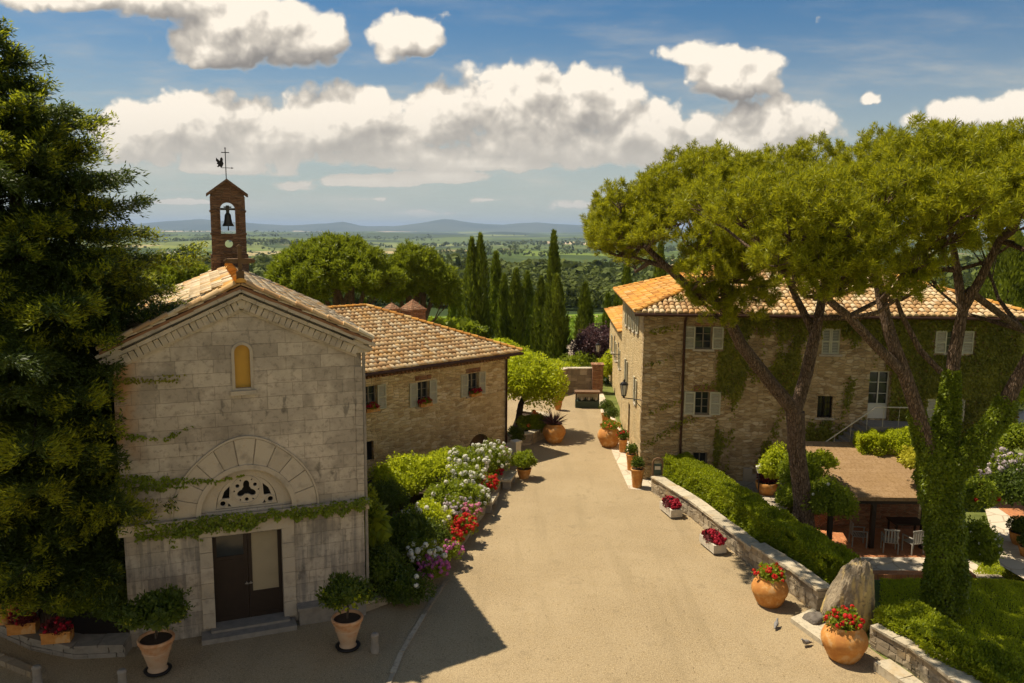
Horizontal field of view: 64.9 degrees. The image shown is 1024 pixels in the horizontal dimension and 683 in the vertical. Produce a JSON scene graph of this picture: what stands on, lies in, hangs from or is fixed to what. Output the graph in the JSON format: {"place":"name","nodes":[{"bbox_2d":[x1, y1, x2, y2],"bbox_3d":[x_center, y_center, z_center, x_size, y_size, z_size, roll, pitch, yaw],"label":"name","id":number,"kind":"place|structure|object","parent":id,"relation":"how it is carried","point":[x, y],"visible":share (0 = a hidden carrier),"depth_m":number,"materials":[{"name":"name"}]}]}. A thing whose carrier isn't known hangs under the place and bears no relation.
{"place":"outdoors","nodes":[
{"label":"outdoors","id":0,"kind":"place"},
{"bbox_2d":[16,600,127,633],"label":"bed soil","id":1,"kind":"structure","parent":0,"point":[86,625],"depth_m":21.80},
{"bbox_2d":[36,587,105,617],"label":"shrub","id":2,"kind":"object","parent":1,"relation":"on","point":[77,608],"visible":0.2,"depth_m":21.29,"materials":[{"name":"green plant"}]},
{"bbox_2d":[79,574,127,621],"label":"shrub","id":3,"kind":"object","parent":1,"relation":"on","point":[123,596],"visible":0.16,"depth_m":21.57,"materials":[{"name":"green plant"}]},
{"bbox_2d":[0,16,209,625],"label":"fir tree","id":4,"kind":"object","parent":1,"relation":"on","point":[68,304],"visible":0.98,"depth_m":19.61,"materials":[{"name":"green plant"}]},
{"bbox_2d":[367,445,505,594],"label":"planting soil","id":5,"kind":"structure","parent":0,"point":[414,499],"depth_m":32.09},
{"bbox_2d":[364,483,392,554],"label":"shrub","id":6,"kind":"object","parent":5,"relation":"on","point":[380,528],"visible":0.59,"depth_m":24.74,"materials":[{"name":"green plant"}]},
{"bbox_2d":[364,478,410,514],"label":"shrub","id":7,"kind":"object","parent":5,"relation":"on","point":[390,496],"visible":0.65,"depth_m":28.50,"materials":[{"name":"green plant"}]},
{"bbox_2d":[365,540,420,585],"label":"shrub","id":8,"kind":"object","parent":5,"relation":"on","point":[384,561],"visible":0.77,"depth_m":23.86,"materials":[{"name":"green plant"}]},
{"bbox_2d":[373,569,437,606],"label":"shrub","id":9,"kind":"object","parent":5,"relation":"on","point":[404,587],"visible":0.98,"depth_m":23.39,"materials":[{"name":"green plant"}]},
{"bbox_2d":[367,450,454,496],"bbox_3d":[-4.073,5.138,32.077,3.353,1.744,3.066,-3,9,-20],"label":"shrub","id":10,"kind":"object","parent":5,"relation":"on","point":[413,474],"visible":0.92,"depth_m":31.43,"materials":[{"name":"green plant"}]},
{"bbox_2d":[387,507,452,560],"bbox_3d":[-3.353,6.233,26.717,2.678,1.482,2.779,4,9,24],"label":"shrub","id":11,"kind":"object","parent":5,"relation":"on","point":[407,528],"visible":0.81,"depth_m":26.22,"materials":[{"name":"green plant"}]},
{"bbox_2d":[402,537,447,567],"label":"hydrangea","id":12,"kind":"object","parent":5,"relation":"on","point":[435,550],"visible":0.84,"depth_m":25.42,"materials":[{"name":"white plant"}]},
{"bbox_2d":[401,496,454,530],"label":"hydrangea","id":13,"kind":"object","parent":5,"relation":"on","point":[436,510],"visible":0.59,"depth_m":27.59,"materials":[{"name":"green plant"}]},
{"bbox_2d":[422,477,484,505],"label":"hydrangea","id":14,"kind":"object","parent":5,"relation":"on","point":[442,490],"visible":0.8,"depth_m":30.35,"materials":[{"name":"green plant"}]},
{"bbox_2d":[437,459,490,487],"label":"hydrangea","id":15,"kind":"object","parent":5,"relation":"on","point":[470,474],"visible":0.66,"depth_m":31.96,"materials":[{"name":"white plant"}]},
{"bbox_2d":[445,443,496,474],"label":"hydrangea","id":16,"kind":"object","parent":5,"relation":"on","point":[481,458],"visible":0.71,"depth_m":33.32,"materials":[{"name":"white plant"}]},
{"bbox_2d":[477,437,513,470],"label":"hydrangea","id":17,"kind":"object","parent":5,"relation":"on","point":[499,454],"visible":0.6,"depth_m":34.53,"materials":[{"name":"white plant"}]},
{"bbox_2d":[0,392,890,682],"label":"courtyard road","id":18,"kind":"structure","parent":0,"point":[618,608],"depth_m":22.84,"materials":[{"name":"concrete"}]},
{"bbox_2d":[0,653,32,677],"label":"front kerb","id":19,"kind":"structure","parent":18,"relation":"on","point":[16,665],"depth_m":20.09,"materials":[{"name":"stone"}]},
{"bbox_2d":[0,625,131,658],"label":"raised bed kerb","id":20,"kind":"structure","parent":18,"relation":"on","point":[91,646],"depth_m":20.79,"materials":[{"name":"grey stone"}]},
{"bbox_2d":[39,627,73,644],"bbox_3d":[-11.713,7.567,20.768,0.720,0.300,0.360,-1,8,-12],"label":"terracotta box","id":21,"kind":"object","parent":20,"relation":"on","point":[50,638],"visible":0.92,"depth_m":20.62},
{"bbox_2d":[39,614,73,636],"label":"dark red flowers","id":22,"kind":"object","parent":21,"relation":"in","point":[57,624],"visible":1,"depth_m":20.63,"materials":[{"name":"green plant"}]},
{"bbox_2d":[137,629,174,677],"bbox_3d":[-8.809,7.752,19.997,0.880,0.900,0.880,0,8,0],"label":"lemon pot","id":23,"kind":"object","parent":18,"relation":"on","point":[155,653],"visible":0.94,"depth_m":19.82,"materials":[{"name":"ceramic"}]},
{"bbox_2d":[108,583,194,639],"bbox_3d":[-8.796,6.751,19.875,2.110,1.380,1.873,0,8,0],"label":"lemon tree","id":24,"kind":"object","parent":23,"relation":"in","point":[156,610],"visible":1,"depth_m":19.52,"materials":[{"name":"green plant"}]},
{"bbox_2d":[331,609,362,652],"bbox_3d":[-4.325,7.636,21.207,0.836,0.855,0.836,0,8,0],"label":"lemon pot","id":25,"kind":"object","parent":18,"relation":"on","point":[347,630],"visible":0.99,"depth_m":21.03,"materials":[{"name":"ceramic"}]},
{"bbox_2d":[314,570,378,618],"bbox_3d":[-4.316,6.659,21.019,1.737,1.305,1.476,0,8,0],"label":"lemon tree","id":26,"kind":"object","parent":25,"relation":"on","point":[340,591],"visible":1,"depth_m":20.79,"materials":[{"name":"green plant"}]},
{"bbox_2d":[366,558,451,611],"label":"bed kerb","id":27,"kind":"structure","parent":18,"relation":"on","point":[369,606],"depth_m":23.50,"materials":[{"name":"stone"}]},
{"bbox_2d":[416,553,450,578],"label":"flower clump","id":28,"kind":"object","parent":27,"relation":"on","point":[436,567],"visible":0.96,"depth_m":24.97,"materials":[{"name":"purple plant"}]},
{"bbox_2d":[386,579,448,682],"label":"drain kerb","id":29,"kind":"structure","parent":18,"relation":"on","point":[393,671],"depth_m":21.92,"materials":[{"name":"stone"}]},
{"bbox_2d":[507,409,549,445],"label":"tree planter","id":30,"kind":"object","parent":18,"relation":"on","point":[532,436],"visible":0.34,"depth_m":41.56,"materials":[{"name":"stone"}]},
{"bbox_2d":[511,413,528,430],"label":"tree soil","id":31,"kind":"object","parent":30,"relation":"in","point":[524,414],"visible":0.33,"depth_m":43.54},
{"bbox_2d":[515,409,545,432],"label":"shrub","id":32,"kind":"object","parent":31,"relation":"on","point":[532,420],"visible":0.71,"depth_m":42.11,"materials":[{"name":"green plant"}]},
{"bbox_2d":[507,350,570,424],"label":"leafy tree","id":33,"kind":"object","parent":31,"relation":"on","point":[539,378],"visible":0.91,"depth_m":42.39,"materials":[{"name":"green plant"}]},
{"bbox_2d":[543,423,565,443],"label":"terracotta jar","id":34,"kind":"object","parent":18,"relation":"on","point":[553,433],"visible":0.94,"depth_m":41.45,"materials":[{"name":"ceramic"}]},
{"bbox_2d":[561,367,591,391],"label":"terrace wall","id":35,"kind":"structure","parent":18,"relation":"on","point":[580,378],"depth_m":54.85,"materials":[{"name":"stone"}]},
{"bbox_2d":[574,390,599,407],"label":"display counter","id":36,"kind":"object","parent":18,"relation":"on","point":[586,398],"visible":1,"depth_m":49.92,"materials":[{"name":"green paint"}]},
{"bbox_2d":[651,476,759,565],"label":"wall","id":37,"kind":"structure","parent":18,"relation":"on","point":[739,542],"depth_m":29.80,"materials":[{"name":"stone"}]},
{"bbox_2d":[751,574,788,608],"bbox_3d":[7.637,7.365,23.880,1.062,0.873,1.062,5,9,31],"label":"terracotta jar","id":38,"kind":"object","parent":18,"relation":"on","point":[768,594],"visible":0.79,"depth_m":23.50,"materials":[{"name":"ceramic"}]},
{"bbox_2d":[751,561,785,583],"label":"geranium","id":39,"kind":"object","parent":38,"relation":"in","point":[771,572],"visible":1,"depth_m":23.64,"materials":[{"name":"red plant"}]},
{"bbox_2d":[750,543,829,610],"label":"wall","id":40,"kind":"structure","parent":18,"relation":"on","point":[808,588],"depth_m":24.41,"materials":[{"name":"stone"}]},
{"bbox_2d":[790,608,824,645],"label":"stone slab","id":41,"kind":"structure","parent":18,"relation":"on","point":[813,632],"depth_m":22.36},
{"bbox_2d":[820,617,868,664],"bbox_3d":[8.605,7.754,20.879,1.156,0.951,1.156,-1,8,-10],"label":"terracotta jar","id":42,"kind":"object","parent":18,"relation":"on","point":[841,646],"visible":0.78,"depth_m":20.47,"materials":[{"name":"ceramic"}]},
{"bbox_2d":[822,604,864,632],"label":"geranium","id":43,"kind":"object","parent":42,"relation":"in","point":[848,619],"visible":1,"depth_m":20.62,"materials":[{"name":"red plant"}]},
{"bbox_2d":[820,557,874,631],"bbox_3d":[9.398,7.080,22.489,1.349,2.138,0.896,0,8,0],"label":"standing rock","id":44,"kind":"object","parent":18,"relation":"on","point":[852,582],"visible":0.72,"depth_m":22.18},
{"bbox_2d":[873,659,922,682],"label":"stone ledge","id":45,"kind":"object","parent":18,"relation":"on","point":[890,670],"visible":1,"depth_m":19.91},
{"bbox_2d":[869,623,981,682],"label":"wall","id":46,"kind":"structure","parent":18,"relation":"on","point":[906,653],"depth_m":20.27,"materials":[{"name":"stone"}]},
{"bbox_2d":[0,0,1023,214],"bbox_3d":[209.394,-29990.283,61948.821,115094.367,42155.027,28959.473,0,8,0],"label":"cloud","id":47,"kind":"structure","parent":0,"point":[533,114],"depth_m":74554.87,"materials":[{"name":"white"}]},
{"bbox_2d":[0,0,1023,232],"label":"sky","id":48,"kind":"structure","parent":0,"point":[912,54],"materials":[{"name":"blue"}]},
{"bbox_2d":[51,229,1023,680],"bbox_3d":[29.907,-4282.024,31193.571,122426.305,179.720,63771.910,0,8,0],"label":"ground","id":49,"kind":"structure","parent":0,"point":[439,239],"depth_m":4004.41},
{"bbox_2d":[137,256,210,295],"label":"stone pine","id":50,"kind":"object","parent":49,"relation":"on","point":[171,275],"visible":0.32,"depth_m":69.86,"materials":[{"name":"green plant"}]},
{"bbox_2d":[95,148,375,646],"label":"chapel","id":51,"kind":"structure","parent":49,"relation":"on","point":[266,395],"depth_m":21.71,"materials":[{"name":"stone"}]},
{"bbox_2d":[115,473,244,493],"bbox_3d":[-8.631,3.596,21.038,3.153,0.663,0.168,-3,9,-21],"label":"creeper","id":52,"kind":"object","parent":51,"relation":"attached to","point":[143,481],"visible":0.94,"depth_m":20.87,"materials":[{"name":"green plant"}]},
{"bbox_2d":[212,533,249,621],"bbox_3d":[-7.720,6.456,22.157,0.895,2.540,0.135,-3,9,-21],"label":"door","id":53,"kind":"structure","parent":51,"relation":"in","point":[230,556],"depth_m":22.17,"materials":[{"name":"brown wood"}]},
{"bbox_2d":[230,342,256,395],"bbox_3d":[-7.123,0.710,21.301,0.667,1.414,0.223,-3,9,-21],"label":"arched window","id":54,"kind":"structure","parent":51,"relation":"in","point":[241,352],"depth_m":21.35,"materials":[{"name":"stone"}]},
{"bbox_2d":[133,496,372,541],"bbox_3d":[-6.833,4.821,21.785,6.200,0.604,0.354,-3,9,-21],"label":"creeper","id":55,"kind":"object","parent":51,"relation":"attached to","point":[227,526],"visible":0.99,"depth_m":21.61,"materials":[{"name":"green plant"}]},
{"bbox_2d":[247,529,283,616],"bbox_3d":[-6.875,6.417,22.478,0.895,2.540,0.135,-3,9,-21],"label":"door","id":56,"kind":"structure","parent":51,"relation":"in","point":[264,547],"depth_m":22.51,"materials":[{"name":"brown wood"}]},
{"bbox_2d":[262,230,412,308],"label":"stone pine","id":57,"kind":"object","parent":49,"relation":"on","point":[320,268],"visible":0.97,"depth_m":59.24,"materials":[{"name":"green plant"}]},
{"bbox_2d":[375,239,464,321],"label":"stone pine","id":58,"kind":"object","parent":49,"relation":"on","point":[433,275],"visible":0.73,"depth_m":64.45,"materials":[{"name":"green plant"}]},
{"bbox_2d":[328,299,523,478],"bbox_3d":[-7.637,1.817,40.303,12.233,7.478,11.252,-7,11,-42],"label":"stone farmhouse","id":59,"kind":"object","parent":49,"relation":"on","point":[413,357],"visible":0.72,"depth_m":37.90,"materials":[{"name":"brown stone"}]},
{"bbox_2d":[427,316,489,335],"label":"garden bush","id":60,"kind":"object","parent":49,"relation":"on","point":[468,325],"visible":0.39,"depth_m":69.63,"materials":[{"name":"green plant"}]},
{"bbox_2d":[460,231,490,337],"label":"cypress","id":61,"kind":"object","parent":49,"relation":"on","point":[476,280],"visible":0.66,"depth_m":73.27,"materials":[{"name":"green plant"}]},
{"bbox_2d":[460,442,512,547],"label":"bed wall","id":62,"kind":"structure","parent":49,"relation":"on","point":[499,477],"depth_m":32.75,"materials":[{"name":"stone"}]},
{"bbox_2d":[450,512,478,535],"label":"flower clump","id":63,"kind":"object","parent":62,"relation":"on","point":[464,524],"visible":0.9,"depth_m":28.06,"materials":[{"name":"red plant"}]},
{"bbox_2d":[488,250,502,338],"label":"cypress","id":64,"kind":"object","parent":49,"relation":"on","point":[495,271],"visible":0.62,"depth_m":79.46,"materials":[{"name":"green plant"}]},
{"bbox_2d":[494,272,509,338],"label":"cypress","id":65,"kind":"object","parent":49,"relation":"on","point":[502,301],"visible":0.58,"depth_m":77.80,"materials":[{"name":"green plant"}]},
{"bbox_2d":[0,273,1014,308],"bbox_3d":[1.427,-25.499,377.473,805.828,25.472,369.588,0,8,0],"label":"woods","id":66,"kind":"object","parent":49,"relation":"on","point":[598,286],"visible":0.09,"depth_m":300.46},
{"bbox_2d":[503,267,528,348],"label":"cypress","id":67,"kind":"object","parent":49,"relation":"on","point":[515,325],"visible":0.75,"depth_m":72.75,"materials":[{"name":"green plant"}]},
{"bbox_2d":[522,270,534,349],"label":"cypress","id":68,"kind":"object","parent":49,"relation":"on","point":[528,291],"visible":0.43,"depth_m":81.74,"materials":[{"name":"green plant"}]},
{"bbox_2d":[530,275,546,352],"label":"cypress","id":69,"kind":"object","parent":49,"relation":"on","point":[537,331],"visible":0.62,"depth_m":69.83,"materials":[{"name":"green plant"}]},
{"bbox_2d":[86,243,1003,273],"bbox_3d":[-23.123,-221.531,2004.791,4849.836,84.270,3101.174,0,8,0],"label":"woods","id":70,"kind":"object","parent":49,"relation":"on","point":[567,265],"visible":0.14,"depth_m":798.02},
{"bbox_2d":[545,229,562,304],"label":"cypress","id":71,"kind":"object","parent":49,"relation":"on","point":[554,263],"visible":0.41,"depth_m":77.28,"materials":[{"name":"green plant"}]},
{"bbox_2d":[540,272,571,359],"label":"cypress","id":72,"kind":"object","parent":49,"relation":"on","point":[556,341],"visible":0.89,"depth_m":65.76,"materials":[{"name":"green plant"}]},
{"bbox_2d":[136,230,991,250],"bbox_3d":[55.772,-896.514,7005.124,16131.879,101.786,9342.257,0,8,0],"label":"woods","id":73,"kind":"object","parent":49,"relation":"on","point":[250,241],"visible":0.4,"depth_m":4878.17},
{"bbox_2d":[140,260,1003,282],"bbox_3d":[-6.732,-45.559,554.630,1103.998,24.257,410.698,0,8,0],"label":"woods","id":74,"kind":"object","parent":49,"relation":"on","point":[257,269],"visible":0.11,"depth_m":578.02,"materials":[{"name":"green plant"}]},
{"bbox_2d":[572,281,594,339],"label":"cypress","id":75,"kind":"object","parent":49,"relation":"on","point":[585,315],"visible":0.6,"depth_m":73.86,"materials":[{"name":"green plant"}]},
{"bbox_2d":[567,321,609,358],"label":"purple tree","id":76,"kind":"object","parent":49,"relation":"on","point":[588,339],"visible":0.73,"depth_m":65.59,"materials":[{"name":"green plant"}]},
{"bbox_2d":[604,305,622,406],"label":"annex wing","id":77,"kind":"structure","parent":49,"relation":"on","point":[614,313],"depth_m":53.56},
{"bbox_2d":[599,393,650,490],"bbox_3d":[5.597,4.903,44.371,1.226,0.001,20.548,0,8,0],"label":"pavement strip","id":78,"kind":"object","parent":49,"relation":"on","point":[621,459],"visible":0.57,"depth_m":37.67,"materials":[{"name":"stone"}]},
{"bbox_2d":[579,129,875,528],"bbox_3d":[6.951,0.063,27.888,10.079,14.681,9.254,7,10,37],"label":"stone pine","id":79,"kind":"object","parent":49,"relation":"on","point":[628,218],"visible":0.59,"depth_m":26.21,"materials":[{"name":"green plant"}]},
{"bbox_2d":[662,451,859,584],"bbox_3d":[8.581,6.316,29.703,1.674,1.663,11.830,-2,8,-14],"label":"clipped hedge","id":80,"kind":"object","parent":49,"relation":"on","point":[818,552],"visible":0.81,"depth_m":28.02,"materials":[{"name":"green plant"}]},
{"bbox_2d":[774,479,815,507],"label":"garden shrub","id":81,"kind":"object","parent":49,"relation":"on","point":[784,496],"visible":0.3,"depth_m":29.30,"materials":[{"name":"green plant"}]},
{"bbox_2d":[775,450,829,486],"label":"garden shrub","id":82,"kind":"object","parent":49,"relation":"on","point":[815,468],"visible":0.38,"depth_m":30.29,"materials":[{"name":"green plant"}]},
{"bbox_2d":[613,265,1023,480],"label":"stone villa","id":83,"kind":"object","parent":49,"relation":"on","point":[691,346],"visible":0.43,"depth_m":35.06,"materials":[{"name":"brown stone"}]},
{"bbox_2d":[692,326,713,351],"bbox_3d":[8.282,-0.124,34.892,0.924,1.072,0.288,1,8,3],"label":"window","id":84,"kind":"structure","parent":83,"relation":"in","point":[703,335],"depth_m":34.99,"materials":[{"name":"grey paint"}]},
{"bbox_2d":[642,324,800,462],"bbox_3d":[9.091,2.341,35.031,6.698,6.151,0.232,1,8,3],"label":"creeper","id":85,"kind":"object","parent":83,"relation":"attached to","point":[772,431],"visible":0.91,"depth_m":35.05,"materials":[{"name":"green plant"}]},
{"bbox_2d":[711,318,1023,471],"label":"climbing ivy","id":86,"kind":"object","parent":83,"relation":"attached to","point":[1000,344],"visible":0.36,"depth_m":34.44,"materials":[{"name":"green plant"}]},
{"bbox_2d":[868,371,888,403],"bbox_3d":[15.822,1.994,34.884,0.860,1.460,0.083,1,8,3],"label":"french door","id":87,"kind":"structure","parent":83,"relation":"in","point":[879,380],"depth_m":34.91,"materials":[{"name":"white paint"}]},
{"bbox_2d":[800,473,860,522],"bbox_3d":[11.305,5.530,28.765,2.274,1.655,2.288,0,8,0],"label":"garden shrub","id":88,"kind":"object","parent":49,"relation":"on","point":[828,497],"visible":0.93,"depth_m":28.26,"materials":[{"name":"green plant"}]},
{"bbox_2d":[775,407,908,489],"bbox_3d":[14.347,4.618,34.519,5.722,4.051,1.250,1,8,3],"label":"outdoor stair","id":89,"kind":"object","parent":49,"relation":"on","point":[867,425],"visible":0.24,"depth_m":34.15,"materials":[{"name":"grey stone"}]},
{"bbox_2d":[665,110,1023,616],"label":"stone pine","id":90,"kind":"object","parent":49,"relation":"on","point":[961,182],"visible":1,"depth_m":19.79,"materials":[{"name":"green plant"}]},
{"bbox_2d":[906,368,1019,621],"bbox_3d":[12.520,4.550,23.036,2.890,7.550,1.527,0,8,0],"label":"climbing ivy","id":91,"kind":"object","parent":90,"relation":"attached to","point":[947,472],"visible":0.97,"depth_m":22.70,"materials":[{"name":"green plant"}]},
{"bbox_2d":[873,570,975,579],"bbox_3d":[13.392,8.185,27.293,4.912,0.393,1.207,0,8,0],"label":"brick edging","id":92,"kind":"object","parent":49,"relation":"on","point":[894,574],"visible":0.14,"depth_m":27.54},
{"bbox_2d":[871,598,1023,682],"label":"hedge","id":93,"kind":"object","parent":49,"relation":"on","point":[924,627],"visible":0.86,"depth_m":19.89,"materials":[{"name":"green plant"}]},
{"bbox_2d":[962,474,1003,511],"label":"garden shrub","id":94,"kind":"object","parent":49,"relation":"on","point":[980,494],"visible":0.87,"depth_m":27.02,"materials":[{"name":"green plant"}]},
{"bbox_2d":[971,456,1023,506],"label":"garden shrub","id":95,"kind":"object","parent":49,"relation":"on","point":[1010,484],"visible":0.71,"depth_m":27.95,"materials":[{"name":"green plant"}]},
{"bbox_2d":[972,225,1023,407],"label":"dark conifer","id":96,"kind":"object","parent":49,"relation":"on","point":[1010,276],"visible":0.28,"depth_m":48.92,"materials":[{"name":"green plant"}]},
{"bbox_2d":[976,445,1023,478],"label":"garden shrub","id":97,"kind":"object","parent":49,"relation":"on","point":[1000,452],"visible":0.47,"depth_m":28.73,"materials":[{"name":"white plant"}]},
{"bbox_2d":[92,219,1023,234],"bbox_3d":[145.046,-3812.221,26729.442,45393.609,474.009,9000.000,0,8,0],"label":"distant hills","id":98,"kind":"structure","parent":0,"point":[434,225],"depth_m":23908.22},
{"bbox_2d":[736,481,786,509],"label":"garden path","id":99,"kind":"structure","parent":0,"point":[769,499],"depth_m":34.16,"materials":[{"name":"stone"}]},
{"bbox_2d":[756,440,787,479],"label":"garden shrub","id":100,"kind":"object","parent":99,"relation":"on","point":[771,459],"visible":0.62,"depth_m":31.72,"materials":[{"name":"green plant"}]},
{"bbox_2d":[817,526,924,556],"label":"terrace floor","id":101,"kind":"structure","parent":0,"point":[840,535],"depth_m":30.89,"materials":[{"name":"orange brick"}]},
{"bbox_2d":[805,441,922,548],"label":"garden pavilion","id":102,"kind":"structure","parent":101,"relation":"on","point":[882,488],"depth_m":31.88,"materials":[{"name":"brown tile"}]},
{"bbox_2d":[918,504,920,518],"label":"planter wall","id":103,"kind":"structure","parent":101,"relation":"on","point":[919,515],"depth_m":33.04,"materials":[{"name":"stone"}]},
{"bbox_2d":[852,426,912,457],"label":"box hedge","id":104,"kind":"object","parent":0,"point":[872,438],"visible":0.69,"depth_m":32.98,"materials":[{"name":"green plant"}]},
{"bbox_2d":[860,557,984,573],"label":"terrace paving","id":105,"kind":"structure","parent":0,"point":[896,563],"depth_m":29.11,"materials":[{"name":"stone"}]},
{"bbox_2d":[878,562,1023,679],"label":"grass","id":106,"kind":"structure","parent":0,"point":[1008,583],"depth_m":24.08,"materials":[{"name":"green plant"}]},
{"bbox_2d":[965,515,1005,566],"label":"garden shrub","id":107,"kind":"object","parent":106,"relation":"on","point":[984,546],"visible":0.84,"depth_m":25.82,"materials":[{"name":"green plant"}]},
{"bbox_2d":[985,506,1023,578],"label":"gravel path","id":108,"kind":"structure","parent":0,"point":[1013,559],"depth_m":29.05,"materials":[{"name":"gravel"}]},
{"bbox_2d":[996,500,1023,515],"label":"brick path","id":109,"kind":"structure","parent":0,"point":[1014,510],"depth_m":32.90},
{"bbox_2d":[995,418,1023,451],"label":"garden shrub","id":110,"kind":"object","parent":109,"relation":"on","point":[1012,437],"visible":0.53,"depth_m":32.40,"materials":[{"name":"green plant"}]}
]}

